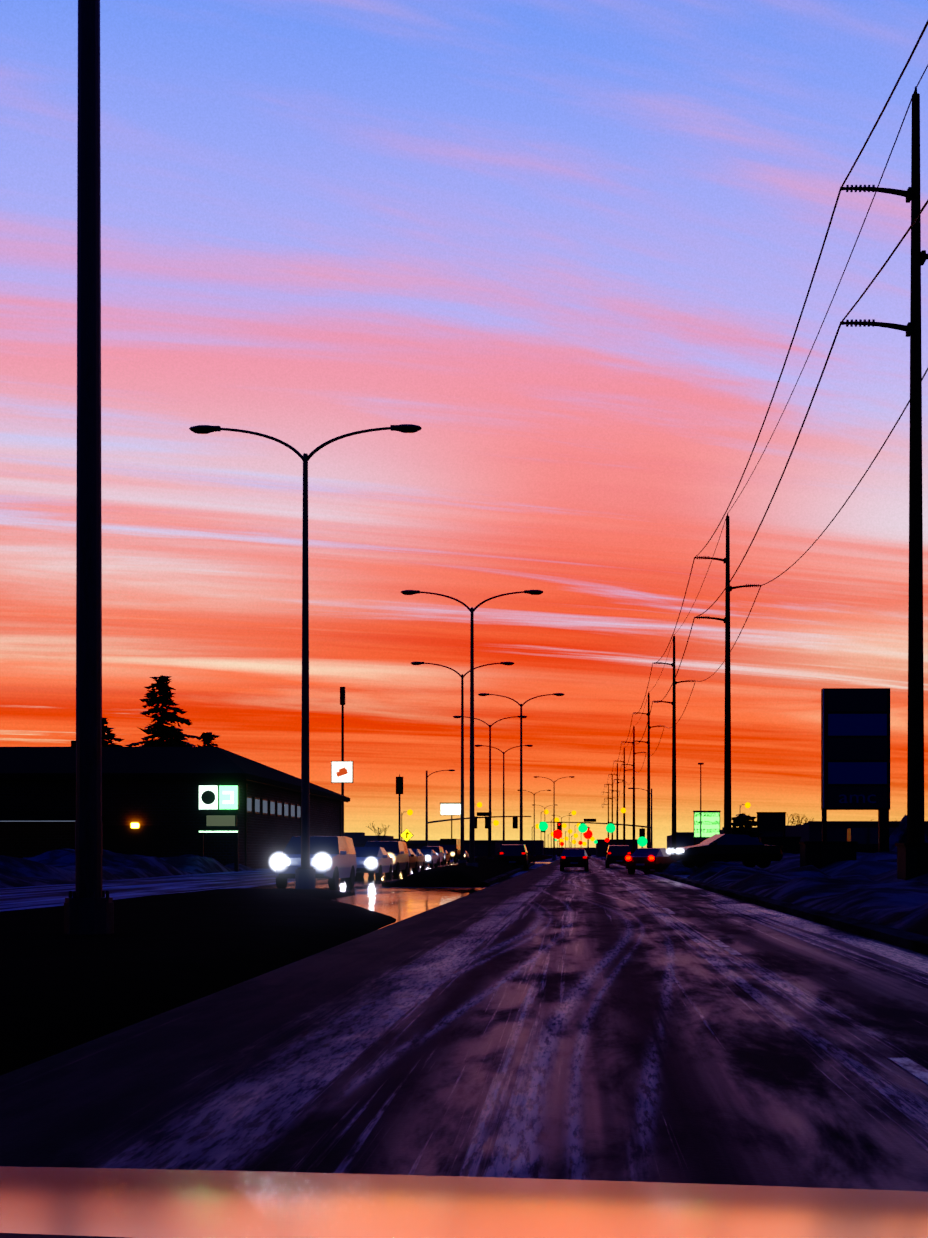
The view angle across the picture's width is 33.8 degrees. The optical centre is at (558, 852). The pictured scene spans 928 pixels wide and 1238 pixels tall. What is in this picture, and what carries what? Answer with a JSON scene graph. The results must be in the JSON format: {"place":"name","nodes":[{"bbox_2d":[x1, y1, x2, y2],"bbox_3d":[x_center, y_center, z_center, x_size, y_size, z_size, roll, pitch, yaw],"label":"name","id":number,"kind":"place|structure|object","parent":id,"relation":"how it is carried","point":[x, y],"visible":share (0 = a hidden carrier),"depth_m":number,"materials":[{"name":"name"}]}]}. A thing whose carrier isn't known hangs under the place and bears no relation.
{"place":"outdoors","nodes":[
{"label":"outdoors","id":0,"kind":"place"},
{"bbox_2d":[0,1233,129,1237],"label":"car dashboard","id":1,"kind":"object","parent":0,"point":[10,1235],"depth_m":0.72,"materials":[{"name":"plastic"}]},
{"bbox_2d":[0,741,349,868],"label":"building","id":2,"kind":"structure","parent":0,"point":[149,801],"depth_m":108.47,"materials":[{"name":"brick"}]},
{"bbox_2d":[250,863,483,928],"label":"road","id":3,"kind":"structure","parent":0,"point":[398,904],"depth_m":43.75,"materials":[{"name":"grey asphalt"}]},
{"bbox_2d":[275,836,356,888],"bbox_3d":[-8.256,0.328,52.102,2.360,1.780,4.870,0,0,3],"label":"oncoming car","id":4,"kind":"object","parent":3,"relation":"on","point":[332,859],"visible":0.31,"depth_m":51.13,"materials":[{"name":"white paint"}]},
{"bbox_2d":[341,847,392,878],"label":"oncoming car","id":5,"kind":"object","parent":3,"relation":"on","point":[378,861],"visible":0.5,"depth_m":69.15,"materials":[{"name":"white paint"}]},
{"bbox_2d":[358,841,408,876],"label":"oncoming car","id":6,"kind":"object","parent":3,"relation":"on","point":[397,852],"visible":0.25,"depth_m":75.59,"materials":[{"name":"grey paint"}]},
{"bbox_2d":[396,774,402,840],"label":"signal post","id":7,"kind":"object","parent":3,"relation":"on","point":[399,785],"visible":0.81,"depth_m":114.07,"materials":[{"name":"black metal"}]},
{"bbox_2d":[407,848,417,872],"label":"oncoming car","id":8,"kind":"object","parent":3,"relation":"on","point":[413,861],"visible":0.21,"depth_m":92.31,"materials":[{"name":"grey paint"}]},
{"bbox_2d":[411,849,424,869],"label":"oncoming car","id":9,"kind":"object","parent":3,"relation":"on","point":[420,856],"visible":0.23,"depth_m":103.99,"materials":[{"name":"grey paint"}]},
{"bbox_2d":[419,849,437,866],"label":"oncoming car","id":10,"kind":"object","parent":3,"relation":"on","point":[431,857],"visible":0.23,"depth_m":127.37,"materials":[{"name":"white paint"}]},
{"bbox_2d":[422,846,443,864],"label":"oncoming car","id":11,"kind":"object","parent":3,"relation":"on","point":[439,851],"visible":0.31,"depth_m":145.73,"materials":[{"name":"white paint"}]},
{"bbox_2d":[444,850,449,863],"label":"oncoming car","id":12,"kind":"object","parent":3,"relation":"on","point":[446,856],"visible":0.29,"depth_m":164.56,"materials":[{"name":"grey paint"}]},
{"bbox_2d":[104,855,689,887],"bbox_3d":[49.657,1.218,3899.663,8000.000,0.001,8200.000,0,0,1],"label":"ground","id":13,"kind":"structure","parent":0,"point":[535,866],"depth_m":91.97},
{"bbox_2d":[0,872,74,887],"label":"snow patch","id":14,"kind":"object","parent":13,"relation":"on","point":[8,881],"visible":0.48,"depth_m":55.09,"materials":[{"name":"white snow"}]},
{"bbox_2d":[64,0,113,934],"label":"mast","id":15,"kind":"object","parent":13,"relation":"on","point":[88,907],"visible":0.96,"depth_m":18.63,"materials":[{"name":"metal"}]},
{"bbox_2d":[102,718,123,746],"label":"spruce tree","id":16,"kind":"object","parent":13,"relation":"on","point":[109,736],"depth_m":195.52,"materials":[{"name":"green plant"}]},
{"bbox_2d":[0,848,256,881],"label":"snowbank","id":17,"kind":"object","parent":13,"relation":"on","point":[60,864],"visible":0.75,"depth_m":76.94,"materials":[{"name":"white snow"}]},
{"bbox_2d":[125,675,202,746],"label":"spruce tree","id":18,"kind":"object","parent":13,"relation":"on","point":[171,736],"visible":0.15,"depth_m":185.42,"materials":[{"name":"brown plant"}]},
{"bbox_2d":[0,888,395,1074],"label":"median","id":19,"kind":"object","parent":13,"relation":"on","point":[149,957],"visible":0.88,"depth_m":15.62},
{"bbox_2d":[197,732,218,746],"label":"spruce tree","id":20,"kind":"object","parent":13,"relation":"on","point":[207,737],"visible":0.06,"depth_m":200.15,"materials":[{"name":"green plant"}]},
{"bbox_2d":[198,785,239,871],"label":"pylon sign","id":21,"kind":"object","parent":13,"relation":"on","point":[218,797],"visible":0.98,"depth_m":96.08,"materials":[{"name":"white"}]},
{"bbox_2d":[0,859,453,911],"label":"packed snow road","id":22,"kind":"structure","parent":13,"relation":"on","point":[22,898],"depth_m":52.50,"materials":[{"name":"white snow"}]},
{"bbox_2d":[189,424,421,888],"bbox_3d":[-7.014,-5.317,42.260,6.458,13.070,0.560,0,0,1],"label":"street lamp","id":23,"kind":"object","parent":13,"relation":"on","point":[305,875],"visible":1,"depth_m":42.18,"materials":[{"name":"metal"}]},
{"bbox_2d":[331,687,352,835],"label":"pole sign","id":24,"kind":"object","parent":13,"relation":"on","point":[342,771],"visible":0.96,"depth_m":162.88,"materials":[{"name":"grey metal"}]},
{"bbox_2d":[366,821,389,840],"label":"bare tree","id":25,"kind":"object","parent":13,"relation":"on","point":[378,831],"visible":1,"depth_m":300.02,"materials":[{"name":"brown plant"}]},
{"bbox_2d":[382,879,399,885],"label":"median kerb","id":26,"kind":"object","parent":13,"relation":"on","point":[387,883],"depth_m":55.41,"materials":[{"name":"concrete"}]},
{"bbox_2d":[401,810,412,840],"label":"lamp","id":27,"kind":"object","parent":13,"relation":"on","point":[409,812],"visible":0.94,"depth_m":240.25,"materials":[{"name":"metal"}]},
{"bbox_2d":[401,829,412,844],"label":"yellow warning sign","id":28,"kind":"object","parent":13,"relation":"on","point":[406,835],"visible":0.75,"depth_m":175.16,"materials":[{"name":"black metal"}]},
{"bbox_2d":[439,839,460,861],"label":"oncoming truck","id":29,"kind":"object","parent":13,"relation":"on","point":[451,847],"visible":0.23,"depth_m":189.17,"materials":[{"name":"grey paint"}]},
{"bbox_2d":[440,803,460,859],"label":"billboard","id":30,"kind":"object","parent":13,"relation":"on","point":[451,809],"visible":0.77,"depth_m":230.04,"materials":[{"name":"white plastic"}]},
{"bbox_2d":[385,858,530,886],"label":"median","id":31,"kind":"object","parent":13,"relation":"on","point":[461,875],"visible":0.69,"depth_m":54.98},
{"bbox_2d":[411,662,513,863],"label":"street lamp","id":32,"kind":"object","parent":13,"relation":"on","point":[461,860],"visible":0.98,"depth_m":94.62,"materials":[{"name":"metal"}]},
{"bbox_2d":[456,851,468,859],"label":"oncoming car","id":33,"kind":"object","parent":13,"relation":"on","point":[466,854],"visible":0.15,"depth_m":229.44,"materials":[{"name":"grey paint"}]},
{"bbox_2d":[401,590,542,866],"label":"street lamp","id":34,"kind":"object","parent":13,"relation":"on","point":[471,862],"visible":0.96,"depth_m":68.74,"materials":[{"name":"metal"}]},
{"bbox_2d":[425,769,530,846],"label":"signal mast","id":35,"kind":"object","parent":13,"relation":"on","point":[515,819],"visible":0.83,"depth_m":165.07,"materials":[{"name":"black metal"}]},
{"bbox_2d":[453,716,526,858],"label":"street lamp","id":36,"kind":"object","parent":13,"relation":"on","point":[489,857],"visible":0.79,"depth_m":132.01,"materials":[{"name":"metal"}]},
{"bbox_2d":[488,820,498,856],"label":"lamp","id":37,"kind":"object","parent":13,"relation":"on","point":[495,822],"visible":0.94,"depth_m":260.06,"materials":[{"name":"metal"}]},
{"bbox_2d":[440,862,550,862],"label":"crossroad","id":38,"kind":"structure","parent":13,"relation":"on","point":[531,862],"depth_m":181.52,"materials":[{"name":"concrete"}]},
{"bbox_2d":[475,745,532,843],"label":"street lamp","id":39,"kind":"object","parent":13,"relation":"on","point":[503,789],"visible":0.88,"depth_m":167.82,"materials":[{"name":"metal"}]},
{"bbox_2d":[456,855,551,861],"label":"snow bank","id":40,"kind":"structure","parent":13,"relation":"on","point":[531,858],"depth_m":247.54,"materials":[{"name":"white snow"}]},
{"bbox_2d":[480,863,534,885],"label":"median kerb","id":41,"kind":"object","parent":13,"relation":"on","point":[494,880],"visible":0.83,"depth_m":69.28,"materials":[{"name":"concrete"}]},
{"bbox_2d":[478,693,564,866],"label":"street lamp","id":42,"kind":"object","parent":13,"relation":"on","point":[521,789],"visible":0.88,"depth_m":113.34,"materials":[{"name":"metal"}]},
{"bbox_2d":[517,790,550,856],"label":"street lamp","id":43,"kind":"object","parent":13,"relation":"on","point":[534,855],"visible":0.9,"depth_m":288.23,"materials":[{"name":"metal"}]},
{"bbox_2d":[539,805,550,855],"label":"street lamp","id":44,"kind":"object","parent":13,"relation":"on","point":[544,839],"visible":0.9,"depth_m":377.58,"materials":[{"name":"metal"}]},
{"bbox_2d":[534,776,573,859],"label":"street lamp","id":45,"kind":"object","parent":13,"relation":"on","point":[553,856],"visible":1,"depth_m":237.43,"materials":[{"name":"metal"}]},
{"bbox_2d":[551,817,558,856],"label":"lamp","id":46,"kind":"object","parent":13,"relation":"on","point":[556,819],"visible":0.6,"depth_m":359.97,"materials":[{"name":"metal"}]},
{"bbox_2d":[552,815,571,853],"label":"street lamp","id":47,"kind":"object","parent":13,"relation":"on","point":[561,829],"visible":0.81,"depth_m":484.03,"materials":[{"name":"metal"}]},
{"bbox_2d":[559,823,566,856],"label":"lamp","id":48,"kind":"object","parent":13,"relation":"on","point":[564,825],"visible":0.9,"depth_m":389.84,"materials":[{"name":"metal"}]},
{"bbox_2d":[565,829,572,848],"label":"lamp","id":49,"kind":"object","parent":13,"relation":"on","point":[570,831],"visible":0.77,"depth_m":429.90,"materials":[{"name":"metal"}]},
{"bbox_2d":[541,788,652,847],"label":"signal mast","id":50,"kind":"object","parent":13,"relation":"on","point":[591,821],"visible":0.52,"depth_m":197.83,"materials":[{"name":"black metal"}]},
{"bbox_2d":[539,821,547,830],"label":"signal glow","id":51,"kind":"object","parent":50,"relation":"attached to","point":[543,825],"visible":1,"depth_m":197.35,"materials":[{"name":"green"}]},
{"bbox_2d":[553,830,561,838],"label":"signal glow","id":52,"kind":"object","parent":50,"relation":"attached to","point":[557,834],"visible":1,"depth_m":197.33,"materials":[{"name":"red"}]},
{"bbox_2d":[578,823,587,832],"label":"signal glow","id":53,"kind":"object","parent":50,"relation":"attached to","point":[582,827],"visible":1,"depth_m":197.30,"materials":[{"name":"green"}]},
{"bbox_2d":[606,823,614,832],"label":"signal glow","id":54,"kind":"object","parent":50,"relation":"attached to","point":[610,827],"visible":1,"depth_m":197.25,"materials":[{"name":"green"}]},
{"bbox_2d":[602,785,608,837],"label":"transmission pole","id":55,"kind":"object","parent":13,"relation":"on","point":[608,807],"visible":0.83,"depth_m":505.65,"materials":[{"name":"black metal"}]},
{"bbox_2d":[605,775,613,838],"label":"transmission pole","id":56,"kind":"object","parent":13,"relation":"on","point":[612,803],"visible":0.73,"depth_m":448.16,"materials":[{"name":"black metal"}]},
{"bbox_2d":[609,763,625,844],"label":"transmission pole","id":57,"kind":"object","parent":13,"relation":"on","point":[617,800],"visible":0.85,"depth_m":390.64,"materials":[{"name":"black metal"}]},
{"bbox_2d":[616,808,625,844],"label":"lamp","id":58,"kind":"object","parent":13,"relation":"on","point":[623,810],"visible":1,"depth_m":299.79,"materials":[{"name":"metal"}]},
{"bbox_2d":[614,748,632,844],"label":"transmission pole","id":59,"kind":"object","parent":13,"relation":"on","point":[623,780],"visible":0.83,"depth_m":333.18,"materials":[{"name":"black wood"}]},
{"bbox_2d":[622,726,645,853],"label":"transmission pole","id":60,"kind":"object","parent":13,"relation":"on","point":[633,844],"visible":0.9,"depth_m":275.67,"materials":[{"name":"black metal"}]},
{"bbox_2d":[344,821,927,856],"bbox_3d":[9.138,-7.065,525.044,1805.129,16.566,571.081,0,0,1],"label":"town buildings","id":61,"kind":"structure","parent":13,"relation":"on","point":[810,831],"depth_m":299.67,"materials":[{"name":"grey"}]},
{"bbox_2d":[639,828,644,847],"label":"traffic light","id":62,"kind":"object","parent":13,"relation":"on","point":[641,832],"visible":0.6,"depth_m":149.74,"materials":[{"name":"black plastic"}]},
{"bbox_2d":[637,836,646,846],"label":"signal glow","id":63,"kind":"object","parent":62,"relation":"attached to","point":[642,841],"visible":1,"depth_m":149.26,"materials":[{"name":"green"}]},
{"bbox_2d":[634,692,660,847],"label":"transmission pole","id":64,"kind":"object","parent":13,"relation":"on","point":[648,794],"visible":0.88,"depth_m":218.18,"materials":[{"name":"black wood"}]},
{"bbox_2d":[653,636,693,849],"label":"transmission pole","id":65,"kind":"object","parent":13,"relation":"on","point":[674,836],"visible":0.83,"depth_m":160.68,"materials":[{"name":"black metal"}]},
{"bbox_2d":[650,861,712,874],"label":"snowbank","id":66,"kind":"object","parent":13,"relation":"on","point":[677,868],"visible":0.17,"depth_m":82.82,"materials":[{"name":"white snow"}]},
{"bbox_2d":[698,763,703,842],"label":"lot pole","id":67,"kind":"object","parent":13,"relation":"on","point":[700,764],"visible":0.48,"depth_m":139.78,"materials":[{"name":"metal"}]},
{"bbox_2d":[693,811,720,844],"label":"billboard","id":68,"kind":"object","parent":13,"relation":"on","point":[710,823],"visible":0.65,"depth_m":149.63,"materials":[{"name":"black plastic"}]},
{"bbox_2d":[695,513,760,861],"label":"transmission pole","id":69,"kind":"object","parent":13,"relation":"on","point":[727,775],"visible":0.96,"depth_m":103.19,"materials":[{"name":"black metal"}]},
{"bbox_2d":[740,802,750,807],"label":"lamp","id":70,"kind":"object","parent":13,"relation":"on","point":[747,804],"visible":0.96,"depth_m":259.42,"materials":[{"name":"metal"}]},
{"bbox_2d":[601,858,927,954],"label":"kerb edge","id":71,"kind":"object","parent":13,"relation":"on","point":[906,939],"visible":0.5,"depth_m":25.30,"materials":[{"name":"concrete"}]},
{"bbox_2d":[756,812,785,836],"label":"dark sign","id":72,"kind":"object","parent":13,"relation":"on","point":[771,820],"visible":0.75,"depth_m":149.56,"materials":[{"name":"black plastic"}]},
{"bbox_2d":[758,837,800,853],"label":"building","id":73,"kind":"structure","parent":13,"relation":"on","point":[791,844],"depth_m":94.05,"materials":[{"name":"grey paint"}]},
{"bbox_2d":[787,813,802,825],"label":"bare tree","id":74,"kind":"object","parent":13,"relation":"on","point":[793,820],"visible":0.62,"depth_m":328.73,"materials":[{"name":"brown plant"}]},
{"bbox_2d":[790,815,813,823],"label":"bare tree","id":75,"kind":"object","parent":13,"relation":"on","point":[805,820],"visible":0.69,"depth_m":337.64,"materials":[{"name":"brown plant"}]},
{"bbox_2d":[687,862,927,935],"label":"snowbank","id":76,"kind":"object","parent":13,"relation":"on","point":[903,905],"visible":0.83,"depth_m":34.01,"materials":[{"name":"white snow"}]},
{"bbox_2d":[799,842,857,867],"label":"building","id":77,"kind":"structure","parent":13,"relation":"on","point":[818,854],"depth_m":61.09,"materials":[{"name":"grey paint"}]},
{"bbox_2d":[821,688,889,851],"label":"billboard","id":78,"kind":"object","parent":13,"relation":"on","point":[855,748],"visible":1,"depth_m":81.49,"materials":[{"name":"black"}]},
{"bbox_2d":[840,86,927,842],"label":"transmission pole","id":79,"kind":"object","parent":13,"relation":"on","point":[915,763],"visible":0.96,"depth_m":45.69,"materials":[{"name":"black metal"}]},
{"bbox_2d":[603,20,927,801],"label":"power lines","id":80,"kind":"object","parent":79,"relation":"attached to","point":[803,368],"visible":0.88,"depth_m":56.73,"materials":[{"name":"grey metal"}]},
{"bbox_2d":[895,843,927,879],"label":"utility cabinet","id":81,"kind":"object","parent":13,"relation":"on","point":[912,860],"visible":0.57,"depth_m":43.25,"materials":[{"name":"grey metal"}]},
{"bbox_2d":[0,856,927,1191],"bbox_3d":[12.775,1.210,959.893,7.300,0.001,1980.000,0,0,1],"label":"road","id":82,"kind":"structure","parent":0,"point":[554,1022],"depth_m":8.90,"materials":[{"name":"grey asphalt"}]},
{"bbox_2d":[0,1166,927,1237],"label":"car bonnet","id":83,"kind":"object","parent":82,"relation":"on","point":[138,1203],"visible":1,"depth_m":1.81,"materials":[{"name":"red paint"}]},
{"bbox_2d":[498,844,530,869],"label":"car","id":84,"kind":"object","parent":82,"relation":"on","point":[514,854],"visible":0.77,"depth_m":105.67,"materials":[{"name":"grey paint"}]},
{"bbox_2d":[571,833,577,848],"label":"lamp","id":85,"kind":"object","parent":82,"relation":"on","point":[575,835],"visible":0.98,"depth_m":469.82,"materials":[{"name":"metal"}]},
{"bbox_2d":[558,849,590,870],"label":"car","id":86,"kind":"object","parent":82,"relation":"on","point":[574,858],"visible":0.96,"depth_m":96.80,"materials":[{"name":"grey paint"}]},
{"bbox_2d":[588,837,594,853],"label":"lamp","id":87,"kind":"object","parent":82,"relation":"on","point":[592,838],"visible":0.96,"depth_m":499.74,"materials":[{"name":"metal"}]},
{"bbox_2d":[603,845,632,867],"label":"car","id":88,"kind":"object","parent":82,"relation":"on","point":[617,854],"visible":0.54,"depth_m":117.57,"materials":[{"name":"blue paint"}]},
{"bbox_2d":[626,848,676,873],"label":"car","id":89,"kind":"object","parent":82,"relation":"on","point":[646,860],"visible":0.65,"depth_m":84.43,"materials":[{"name":"blue paint"}]},
{"bbox_2d":[590,860,927,1083],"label":"road markings","id":90,"kind":"object","parent":82,"relation":"on","point":[914,1068],"visible":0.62,"depth_m":8.74,"materials":[{"name":"paint"}]},
{"bbox_2d":[0,0,927,849],"label":"sky","id":91,"kind":"structure","parent":0,"point":[574,246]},
{"bbox_2d":[671,834,783,867],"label":"driveway car","id":92,"kind":"object","parent":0,"point":[747,850],"visible":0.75,"depth_m":65.16,"materials":[{"name":"grey paint"}]},
{"bbox_2d":[713,850,927,883],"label":"snow bank","id":93,"kind":"structure","parent":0,"point":[869,865],"depth_m":56.42,"materials":[{"name":"white snow"}]},
{"bbox_2d":[731,813,763,836],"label":"building","id":94,"kind":"structure","parent":93,"relation":"on","point":[743,823],"depth_m":149.17,"materials":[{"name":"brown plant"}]},
{"bbox_2d":[847,828,894,852],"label":"building","id":95,"kind":"structure","parent":93,"relation":"on","point":[866,839],"depth_m":133.60,"materials":[{"name":"grey paint"}]},
{"bbox_2d":[889,815,927,851],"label":"snow pile","id":96,"kind":"object","parent":93,"relation":"on","point":[898,834],"visible":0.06,"depth_m":95.17,"materials":[{"name":"white snow"}]},
{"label":"red signal post","id":97,"kind":"object","parent":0,"visible":0},
{"bbox_2d":[583,830,592,838],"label":"signal glow","id":98,"kind":"object","parent":97,"relation":"attached to","point":[587,834],"visible":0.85,"depth_m":259.20,"materials":[{"name":"red"}]}
]}

